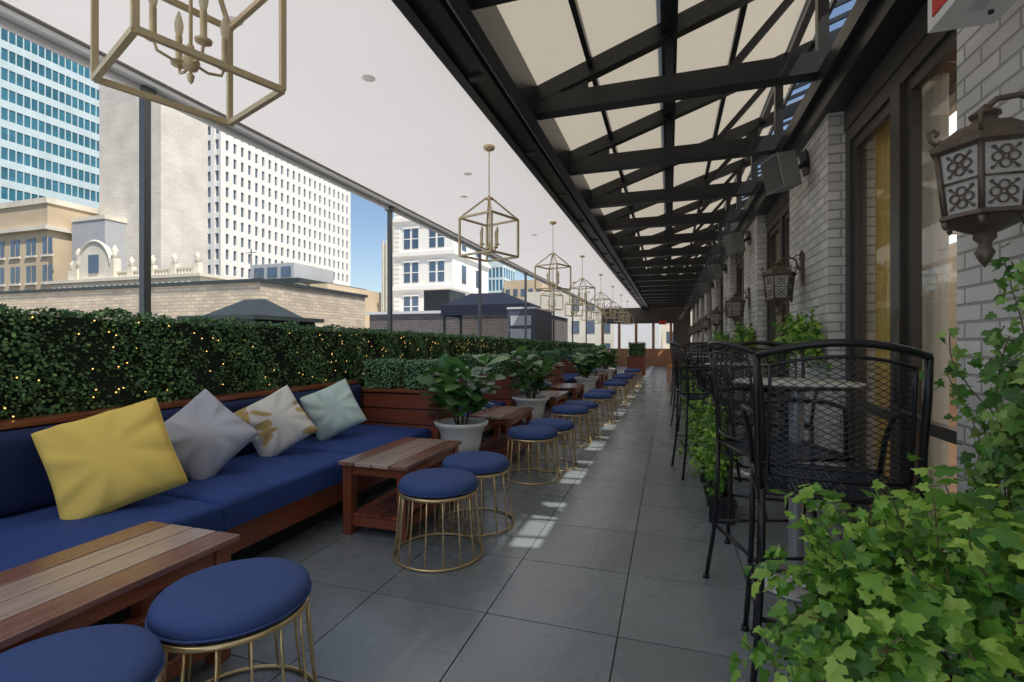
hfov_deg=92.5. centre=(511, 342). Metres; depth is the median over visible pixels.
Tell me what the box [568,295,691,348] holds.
distant buildings
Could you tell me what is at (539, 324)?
utility cabin
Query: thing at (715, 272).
wall speaker
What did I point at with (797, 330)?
potted plant
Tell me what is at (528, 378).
potted fiddle leaf fig
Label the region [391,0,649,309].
gutter beam
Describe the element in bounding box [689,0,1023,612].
restaurant building
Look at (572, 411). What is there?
round stool
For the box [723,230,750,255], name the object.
wall speaker
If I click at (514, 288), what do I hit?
distant tan building
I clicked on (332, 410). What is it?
throw pillow
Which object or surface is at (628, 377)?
round stool
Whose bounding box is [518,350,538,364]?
boxwood cube
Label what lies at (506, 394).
wooden planter
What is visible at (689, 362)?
wrought iron bar chair
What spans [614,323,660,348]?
white wall
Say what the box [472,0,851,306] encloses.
glazed roof
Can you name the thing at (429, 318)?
dark brick building
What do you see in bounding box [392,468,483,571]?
round stool
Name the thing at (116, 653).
round stool
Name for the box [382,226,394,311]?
art deco tower
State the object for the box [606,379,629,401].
round stool
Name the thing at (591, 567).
terrace floor
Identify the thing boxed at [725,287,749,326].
wall lantern
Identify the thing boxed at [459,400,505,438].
banquette bench
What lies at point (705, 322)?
wall lantern
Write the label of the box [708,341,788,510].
wrought iron bar chair
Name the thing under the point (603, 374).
slatted coffee table
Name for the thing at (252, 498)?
banquette bench
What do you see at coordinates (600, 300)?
lantern chandelier
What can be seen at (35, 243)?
tan building
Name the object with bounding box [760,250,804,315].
wall lantern
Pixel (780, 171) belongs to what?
wall speaker
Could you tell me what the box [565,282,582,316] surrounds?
lantern chandelier
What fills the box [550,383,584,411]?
slatted coffee table
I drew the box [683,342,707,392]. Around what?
wrought iron bar chair
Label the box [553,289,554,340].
awning post
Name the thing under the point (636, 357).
wooden planter
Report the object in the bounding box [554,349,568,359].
boxwood cube
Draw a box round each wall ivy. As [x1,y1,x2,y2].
[707,329,730,352]
[728,321,765,361]
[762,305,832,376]
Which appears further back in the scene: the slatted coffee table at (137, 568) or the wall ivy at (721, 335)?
the wall ivy at (721, 335)
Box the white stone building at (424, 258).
[393,213,490,310]
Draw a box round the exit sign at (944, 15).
[928,0,1017,32]
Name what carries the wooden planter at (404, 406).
on the terrace floor
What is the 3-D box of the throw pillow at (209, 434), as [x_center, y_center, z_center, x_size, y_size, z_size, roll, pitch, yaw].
[-1.908,0.582,3.031,0.236,0.440,0.440,-34,15,49]
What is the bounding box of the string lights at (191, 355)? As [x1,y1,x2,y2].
[0,316,490,416]
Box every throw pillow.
[31,397,187,519]
[164,389,259,479]
[234,385,317,456]
[300,378,366,440]
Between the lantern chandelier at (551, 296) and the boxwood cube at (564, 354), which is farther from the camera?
the boxwood cube at (564, 354)
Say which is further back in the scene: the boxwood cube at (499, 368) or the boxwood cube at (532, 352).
the boxwood cube at (532, 352)
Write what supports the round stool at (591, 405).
on the terrace floor
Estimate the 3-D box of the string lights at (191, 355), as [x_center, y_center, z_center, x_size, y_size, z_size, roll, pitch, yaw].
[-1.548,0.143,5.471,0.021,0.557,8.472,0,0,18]
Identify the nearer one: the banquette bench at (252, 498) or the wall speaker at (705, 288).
the banquette bench at (252, 498)
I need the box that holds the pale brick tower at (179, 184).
[99,76,207,273]
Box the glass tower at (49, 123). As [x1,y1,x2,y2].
[0,27,98,208]
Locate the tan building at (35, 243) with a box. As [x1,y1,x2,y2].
[0,197,98,290]
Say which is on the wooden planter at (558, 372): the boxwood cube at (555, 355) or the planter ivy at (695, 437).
the boxwood cube at (555, 355)
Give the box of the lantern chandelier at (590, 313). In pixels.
[581,291,596,320]
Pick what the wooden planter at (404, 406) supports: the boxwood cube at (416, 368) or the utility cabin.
the boxwood cube at (416, 368)
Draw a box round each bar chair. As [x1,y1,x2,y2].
[668,356,681,381]
[669,342,711,431]
[670,341,741,481]
[670,345,690,391]
[670,346,700,406]
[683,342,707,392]
[686,342,709,392]
[687,342,718,381]
[690,342,726,423]
[694,342,739,394]
[699,342,752,451]
[703,340,858,636]
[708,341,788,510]
[721,341,818,549]
[740,339,933,681]
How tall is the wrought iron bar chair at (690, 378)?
1.295 m
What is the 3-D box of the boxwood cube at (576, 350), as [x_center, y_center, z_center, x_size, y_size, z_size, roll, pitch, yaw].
[1.815,0.316,13.377,0.370,0.321,0.433,0,0,18]
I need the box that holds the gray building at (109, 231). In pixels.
[70,214,126,270]
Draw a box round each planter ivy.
[676,392,721,482]
[679,373,696,417]
[679,380,708,446]
[688,392,741,524]
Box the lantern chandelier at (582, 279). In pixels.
[569,255,594,305]
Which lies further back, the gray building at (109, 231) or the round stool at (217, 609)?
the gray building at (109, 231)
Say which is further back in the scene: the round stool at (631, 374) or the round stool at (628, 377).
the round stool at (631, 374)
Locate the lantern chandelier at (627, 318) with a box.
[621,301,633,324]
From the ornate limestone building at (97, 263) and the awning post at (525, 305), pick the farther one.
the ornate limestone building at (97, 263)
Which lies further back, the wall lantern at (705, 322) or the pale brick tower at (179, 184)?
the pale brick tower at (179, 184)
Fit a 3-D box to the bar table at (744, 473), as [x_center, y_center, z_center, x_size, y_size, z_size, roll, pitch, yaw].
[2.199,0.741,4.755,0.629,1.078,0.629,0,0,18]
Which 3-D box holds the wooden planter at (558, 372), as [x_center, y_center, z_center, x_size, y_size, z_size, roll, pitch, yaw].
[0.572,0.874,10.319,1.020,0.812,0.560,0,0,18]
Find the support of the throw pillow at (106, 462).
on the banquette bench at (252, 498)
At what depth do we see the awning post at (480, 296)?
10.09 m
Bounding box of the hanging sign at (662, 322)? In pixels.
[659,305,665,324]
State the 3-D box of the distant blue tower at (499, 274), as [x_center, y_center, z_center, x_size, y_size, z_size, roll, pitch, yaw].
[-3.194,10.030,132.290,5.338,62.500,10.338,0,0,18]
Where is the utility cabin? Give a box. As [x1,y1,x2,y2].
[507,307,552,340]
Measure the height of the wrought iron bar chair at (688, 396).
1.295 m
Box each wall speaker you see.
[699,281,713,294]
[708,263,726,280]
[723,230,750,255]
[760,149,809,195]
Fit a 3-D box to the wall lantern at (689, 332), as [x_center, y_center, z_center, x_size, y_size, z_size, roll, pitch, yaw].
[7.871,-0.513,21.440,0.352,0.574,0.255,0,0,18]
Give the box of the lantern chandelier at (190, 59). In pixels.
[90,0,286,125]
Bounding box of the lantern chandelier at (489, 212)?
[458,144,518,261]
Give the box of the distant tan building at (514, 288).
[504,280,567,315]
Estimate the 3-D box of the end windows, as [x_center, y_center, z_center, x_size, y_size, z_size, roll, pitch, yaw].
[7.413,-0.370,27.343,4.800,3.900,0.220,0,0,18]
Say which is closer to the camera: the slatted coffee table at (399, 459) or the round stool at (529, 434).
the slatted coffee table at (399, 459)
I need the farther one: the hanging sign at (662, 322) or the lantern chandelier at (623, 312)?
the hanging sign at (662, 322)
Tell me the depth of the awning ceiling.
4.05 m
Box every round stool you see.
[0,624,164,681]
[145,557,317,681]
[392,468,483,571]
[437,451,513,536]
[504,425,560,484]
[525,418,577,471]
[548,405,591,447]
[561,400,600,439]
[582,392,614,424]
[588,389,617,418]
[601,381,627,405]
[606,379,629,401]
[613,375,634,395]
[616,373,636,392]
[624,369,641,385]
[626,368,642,384]
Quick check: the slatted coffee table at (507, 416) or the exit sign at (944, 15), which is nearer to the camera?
the exit sign at (944, 15)
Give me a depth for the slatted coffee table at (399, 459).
3.29 m
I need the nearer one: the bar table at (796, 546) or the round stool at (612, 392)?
the bar table at (796, 546)
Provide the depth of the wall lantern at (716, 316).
9.88 m
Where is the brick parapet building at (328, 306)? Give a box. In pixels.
[0,278,367,329]
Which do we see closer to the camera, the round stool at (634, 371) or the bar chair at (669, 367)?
the round stool at (634, 371)
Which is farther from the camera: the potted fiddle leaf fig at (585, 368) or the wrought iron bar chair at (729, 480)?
the potted fiddle leaf fig at (585, 368)
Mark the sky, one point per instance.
(368, 219)
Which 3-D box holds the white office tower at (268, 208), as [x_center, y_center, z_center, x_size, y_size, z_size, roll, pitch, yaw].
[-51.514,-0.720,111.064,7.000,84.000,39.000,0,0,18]
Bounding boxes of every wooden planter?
[360,386,458,468]
[458,373,520,432]
[518,364,565,404]
[559,360,586,375]
[627,342,646,374]
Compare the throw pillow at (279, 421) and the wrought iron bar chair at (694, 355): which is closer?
the throw pillow at (279, 421)
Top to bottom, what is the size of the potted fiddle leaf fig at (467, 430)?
1.188 m
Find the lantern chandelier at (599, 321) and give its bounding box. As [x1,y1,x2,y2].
[593,310,606,323]
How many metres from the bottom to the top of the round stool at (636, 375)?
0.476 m
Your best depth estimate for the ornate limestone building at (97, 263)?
42.37 m
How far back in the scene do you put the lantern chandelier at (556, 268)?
7.84 m
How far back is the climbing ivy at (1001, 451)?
1.46 m
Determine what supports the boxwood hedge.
on the terrace floor
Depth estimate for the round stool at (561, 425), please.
4.96 m
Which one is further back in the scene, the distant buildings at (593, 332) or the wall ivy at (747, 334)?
the distant buildings at (593, 332)
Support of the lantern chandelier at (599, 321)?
hanging from the awning ceiling
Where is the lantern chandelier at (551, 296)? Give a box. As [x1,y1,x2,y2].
[540,267,562,310]
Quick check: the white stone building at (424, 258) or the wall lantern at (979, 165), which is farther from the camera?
the white stone building at (424, 258)
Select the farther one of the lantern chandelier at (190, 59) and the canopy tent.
the canopy tent
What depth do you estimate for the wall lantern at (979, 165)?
1.43 m
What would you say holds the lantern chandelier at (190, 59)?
hanging from the awning ceiling
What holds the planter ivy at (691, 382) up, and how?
on the terrace floor
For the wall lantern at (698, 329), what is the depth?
15.63 m
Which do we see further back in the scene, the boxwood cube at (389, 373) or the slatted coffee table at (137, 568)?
the boxwood cube at (389, 373)
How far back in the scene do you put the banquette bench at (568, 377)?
11.88 m
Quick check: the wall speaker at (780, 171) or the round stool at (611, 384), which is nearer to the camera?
the wall speaker at (780, 171)
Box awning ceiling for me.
[0,0,640,309]
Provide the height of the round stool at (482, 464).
0.476 m
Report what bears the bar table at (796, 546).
on the terrace floor
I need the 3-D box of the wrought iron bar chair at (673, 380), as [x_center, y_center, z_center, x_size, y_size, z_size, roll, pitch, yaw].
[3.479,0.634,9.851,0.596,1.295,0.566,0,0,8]
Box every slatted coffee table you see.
[0,521,239,681]
[338,437,461,541]
[469,406,533,462]
[525,390,567,424]
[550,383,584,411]
[573,376,600,396]
[589,372,607,388]
[599,368,617,382]
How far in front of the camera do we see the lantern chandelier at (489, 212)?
4.83 m
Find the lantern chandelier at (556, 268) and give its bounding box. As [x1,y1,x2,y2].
[534,221,570,291]
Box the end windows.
[601,307,690,365]
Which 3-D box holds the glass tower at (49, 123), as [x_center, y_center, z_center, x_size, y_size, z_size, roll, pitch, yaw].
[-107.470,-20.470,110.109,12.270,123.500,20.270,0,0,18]
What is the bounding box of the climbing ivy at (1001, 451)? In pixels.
[918,242,1023,677]
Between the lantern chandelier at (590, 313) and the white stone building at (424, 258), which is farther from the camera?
the white stone building at (424, 258)
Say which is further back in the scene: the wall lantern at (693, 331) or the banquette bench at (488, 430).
the wall lantern at (693, 331)
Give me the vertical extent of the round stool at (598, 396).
0.476 m
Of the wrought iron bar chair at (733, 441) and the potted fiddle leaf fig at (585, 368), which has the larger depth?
the potted fiddle leaf fig at (585, 368)
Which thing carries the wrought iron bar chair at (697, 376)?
on the terrace floor
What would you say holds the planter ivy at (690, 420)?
on the terrace floor
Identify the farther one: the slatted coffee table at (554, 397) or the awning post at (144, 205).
the slatted coffee table at (554, 397)
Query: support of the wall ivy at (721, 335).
attached to the restaurant building at (855, 216)
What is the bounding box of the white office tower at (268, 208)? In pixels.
[208,125,350,286]
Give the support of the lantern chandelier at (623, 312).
hanging from the awning ceiling
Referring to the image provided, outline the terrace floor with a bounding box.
[168,365,852,681]
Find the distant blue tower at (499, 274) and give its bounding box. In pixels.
[488,261,514,292]
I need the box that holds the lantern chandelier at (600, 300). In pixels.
[590,274,610,312]
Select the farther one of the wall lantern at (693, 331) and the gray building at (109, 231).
the gray building at (109, 231)
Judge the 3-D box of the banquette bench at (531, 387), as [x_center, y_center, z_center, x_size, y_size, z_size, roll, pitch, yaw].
[0.004,0.833,8.821,0.995,0.895,2.600,0,0,18]
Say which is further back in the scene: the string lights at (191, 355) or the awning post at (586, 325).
the awning post at (586, 325)
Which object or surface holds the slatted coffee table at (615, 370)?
on the terrace floor
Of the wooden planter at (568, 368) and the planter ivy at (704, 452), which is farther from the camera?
the wooden planter at (568, 368)
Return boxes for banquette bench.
[0,380,430,626]
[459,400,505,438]
[487,363,554,405]
[537,358,578,394]
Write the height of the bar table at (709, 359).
1.078 m
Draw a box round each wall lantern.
[688,327,693,336]
[690,324,697,336]
[694,319,702,334]
[700,314,710,333]
[709,303,726,329]
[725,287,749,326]
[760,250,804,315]
[926,91,1023,267]
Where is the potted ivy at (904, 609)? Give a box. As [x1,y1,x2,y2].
[728,453,1023,681]
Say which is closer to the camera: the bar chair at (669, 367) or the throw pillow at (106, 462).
the throw pillow at (106, 462)
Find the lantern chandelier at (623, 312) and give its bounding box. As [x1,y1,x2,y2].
[614,294,627,321]
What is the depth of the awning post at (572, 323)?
19.77 m
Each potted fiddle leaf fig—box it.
[416,353,510,452]
[499,346,562,423]
[567,345,605,401]
[591,344,618,388]
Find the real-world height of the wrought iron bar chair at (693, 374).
1.295 m
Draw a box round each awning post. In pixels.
[139,85,156,317]
[385,206,394,330]
[478,253,482,335]
[523,273,527,338]
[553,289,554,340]
[572,296,573,341]
[586,302,586,342]
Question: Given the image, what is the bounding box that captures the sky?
[351,0,955,348]
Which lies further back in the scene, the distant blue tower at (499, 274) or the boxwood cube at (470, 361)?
the distant blue tower at (499, 274)
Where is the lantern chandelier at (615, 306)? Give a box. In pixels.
[604,286,620,317]
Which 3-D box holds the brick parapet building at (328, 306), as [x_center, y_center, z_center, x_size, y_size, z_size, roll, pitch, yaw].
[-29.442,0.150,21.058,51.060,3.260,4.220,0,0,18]
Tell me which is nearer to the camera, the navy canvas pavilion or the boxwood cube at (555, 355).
the boxwood cube at (555, 355)
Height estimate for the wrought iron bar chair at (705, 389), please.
1.295 m
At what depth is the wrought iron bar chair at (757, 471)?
1.65 m
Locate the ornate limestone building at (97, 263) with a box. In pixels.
[44,240,239,288]
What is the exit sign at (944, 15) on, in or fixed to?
attached to the restaurant building at (855, 216)
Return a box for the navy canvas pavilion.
[441,293,539,335]
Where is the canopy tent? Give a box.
[177,299,323,328]
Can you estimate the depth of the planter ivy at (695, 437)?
4.63 m
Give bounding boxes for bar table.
[692,356,736,431]
[704,363,768,480]
[732,377,869,602]
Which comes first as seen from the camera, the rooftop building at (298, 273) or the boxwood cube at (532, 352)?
the boxwood cube at (532, 352)
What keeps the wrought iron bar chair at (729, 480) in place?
on the terrace floor
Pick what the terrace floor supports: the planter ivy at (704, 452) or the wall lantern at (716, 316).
the planter ivy at (704, 452)
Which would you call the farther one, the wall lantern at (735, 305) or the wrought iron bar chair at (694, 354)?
the wrought iron bar chair at (694, 354)
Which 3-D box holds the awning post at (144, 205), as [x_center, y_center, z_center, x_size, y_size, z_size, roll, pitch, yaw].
[-2.735,-0.130,3.651,0.100,3.520,0.100,0,0,18]
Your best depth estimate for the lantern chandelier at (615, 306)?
16.77 m
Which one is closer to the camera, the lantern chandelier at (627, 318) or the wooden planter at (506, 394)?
the wooden planter at (506, 394)
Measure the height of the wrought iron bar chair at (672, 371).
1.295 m
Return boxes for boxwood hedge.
[0,303,594,419]
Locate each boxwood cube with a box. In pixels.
[362,358,408,388]
[403,358,448,389]
[456,353,485,371]
[486,353,514,374]
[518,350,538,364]
[540,350,560,364]
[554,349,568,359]
[571,348,585,358]
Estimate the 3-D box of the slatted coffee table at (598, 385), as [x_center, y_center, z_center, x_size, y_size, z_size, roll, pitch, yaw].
[1.740,1.035,11.309,0.511,0.490,0.880,0,0,18]
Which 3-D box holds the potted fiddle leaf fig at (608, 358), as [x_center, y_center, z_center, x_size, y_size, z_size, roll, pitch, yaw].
[2.655,0.658,13.855,0.868,1.245,0.806,0,0,18]
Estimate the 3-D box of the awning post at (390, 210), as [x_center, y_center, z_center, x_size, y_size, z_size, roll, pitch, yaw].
[-1.708,-0.130,6.850,0.100,3.520,0.100,0,0,18]
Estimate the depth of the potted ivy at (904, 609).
0.99 m
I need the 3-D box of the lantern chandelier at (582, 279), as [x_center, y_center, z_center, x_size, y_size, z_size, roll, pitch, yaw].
[1.571,-1.394,10.944,0.428,1.096,0.428,0,0,38]
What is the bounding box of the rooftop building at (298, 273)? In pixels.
[248,249,380,330]
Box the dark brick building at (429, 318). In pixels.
[366,289,569,341]

